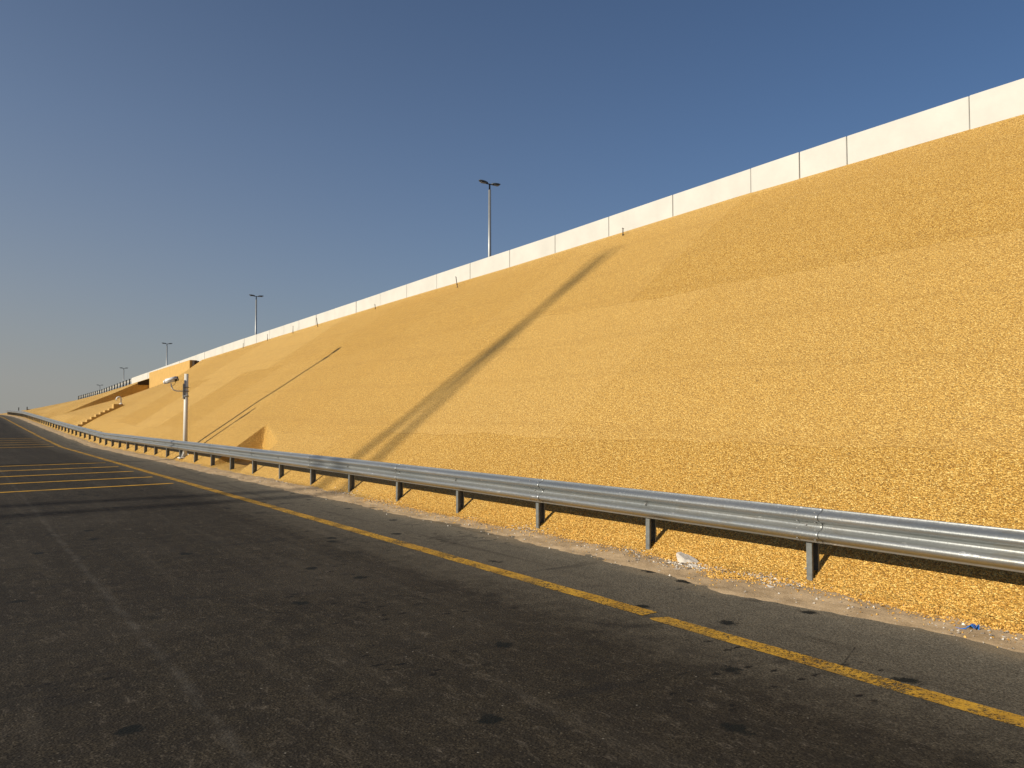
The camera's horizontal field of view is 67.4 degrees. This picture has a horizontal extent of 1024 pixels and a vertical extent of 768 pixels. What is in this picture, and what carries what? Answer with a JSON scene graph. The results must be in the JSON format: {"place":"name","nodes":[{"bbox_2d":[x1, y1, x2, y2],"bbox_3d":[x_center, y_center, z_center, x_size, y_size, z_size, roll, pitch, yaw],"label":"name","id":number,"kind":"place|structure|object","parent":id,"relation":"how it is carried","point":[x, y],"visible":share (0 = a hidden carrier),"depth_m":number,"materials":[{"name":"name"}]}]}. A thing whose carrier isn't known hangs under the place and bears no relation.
{"place":"outdoors","nodes":[
{"label":"outdoors","id":0,"kind":"place"},
{"bbox_2d":[0,114,1023,633],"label":"embankment","id":1,"kind":"structure","parent":0,"point":[822,330],"depth_m":12.53,"materials":[{"name":"yellow gravel"}]},
{"bbox_2d":[76,404,122,426],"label":"drain steps","id":2,"kind":"structure","parent":1,"relation":"on","point":[114,407],"depth_m":53.07,"materials":[{"name":"beige concrete"}]},
{"bbox_2d":[137,360,198,387],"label":"retaining wall","id":3,"kind":"structure","parent":1,"relation":"on","point":[158,377],"depth_m":68.35,"materials":[{"name":"concrete"}]},
{"bbox_2d":[6,410,1023,580],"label":"guardrail","id":4,"kind":"object","parent":1,"relation":"on","point":[999,548],"visible":0.96,"depth_m":7.97,"materials":[{"name":"metal"}]},
{"bbox_2d":[132,78,1023,383],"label":"parapet wall","id":5,"kind":"structure","parent":1,"relation":"on","point":[984,108],"depth_m":19.20,"materials":[{"name":"white paint"}]},
{"bbox_2d":[0,415,1023,767],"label":"road","id":6,"kind":"structure","parent":0,"point":[148,621],"depth_m":4.94,"materials":[{"name":"grey asphalt"}]},
{"bbox_2d":[0,417,1023,726],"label":"road marking","id":7,"kind":"structure","parent":6,"relation":"on","point":[968,705],"depth_m":5.63,"materials":[{"name":"yellow paint"}]},
{"bbox_2d":[0,0,1023,413],"label":"sky","id":8,"kind":"structure","parent":0,"point":[165,165],"materials":[{"name":"blue"}]},
{"bbox_2d":[6,415,1023,652],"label":"sand","id":9,"kind":"structure","parent":0,"point":[785,596],"depth_m":7.33,"materials":[{"name":"beige sand"}]},
{"bbox_2d":[163,374,188,458],"bbox_3d":[-11.451,1.222,26.259,0.952,3.160,0.400,2,-3,-36],"label":"camera pole","id":10,"kind":"object","parent":9,"relation":"on","point":[185,391],"visible":0.96,"depth_m":26.36,"materials":[{"name":"white metal"}]},
{"bbox_2d":[104,449,1023,648],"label":"debris","id":11,"kind":"object","parent":9,"relation":"on","point":[682,563],"visible":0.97,"depth_m":7.75,"materials":[{"name":"grey gravel"}]},
{"bbox_2d":[346,438,1023,647],"bbox_3d":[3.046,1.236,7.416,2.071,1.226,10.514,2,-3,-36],"label":"gravel","id":12,"kind":"structure","parent":9,"relation":"on","point":[1019,582],"depth_m":7.47,"materials":[{"name":"yellow gravel"}]},
{"bbox_2d":[676,552,698,562],"bbox_3d":[1.815,1.856,7.935,0.188,0.164,0.276,10,7,-35],"label":"concrete chunk","id":13,"kind":"object","parent":9,"relation":"on","point":[682,557],"visible":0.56,"depth_m":7.90,"materials":[{"name":"white concrete"}]},
{"bbox_2d":[956,624,979,629],"bbox_3d":[3.252,1.728,5.481,0.152,0.049,0.078,-2,-3,42],"label":"plastic scrap","id":14,"kind":"object","parent":9,"relation":"on","point":[974,626],"visible":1,"depth_m":5.45,"materials":[{"name":"blue plastic"}]},
{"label":"upper road","id":15,"kind":"structure","parent":0,"visible":0},
{"bbox_2d":[78,379,131,399],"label":"guardrail","id":16,"kind":"object","parent":15,"relation":"on","point":[106,389],"visible":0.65,"depth_m":99.82,"materials":[{"name":"silver metal"}]},
{"bbox_2d":[162,343,172,365],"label":"street lamp","id":17,"kind":"object","parent":15,"relation":"on","point":[166,351],"visible":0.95,"depth_m":107.94,"materials":[{"name":"metal"}]},
{"bbox_2d":[249,294,261,334],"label":"street lamp","id":18,"kind":"object","parent":15,"relation":"on","point":[255,312],"visible":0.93,"depth_m":76.14,"materials":[{"name":"metal"}]},
{"bbox_2d":[479,180,500,256],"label":"street lamp","id":19,"kind":"object","parent":15,"relation":"on","point":[489,215],"visible":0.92,"depth_m":42.94,"materials":[{"name":"metal"}]}
]}

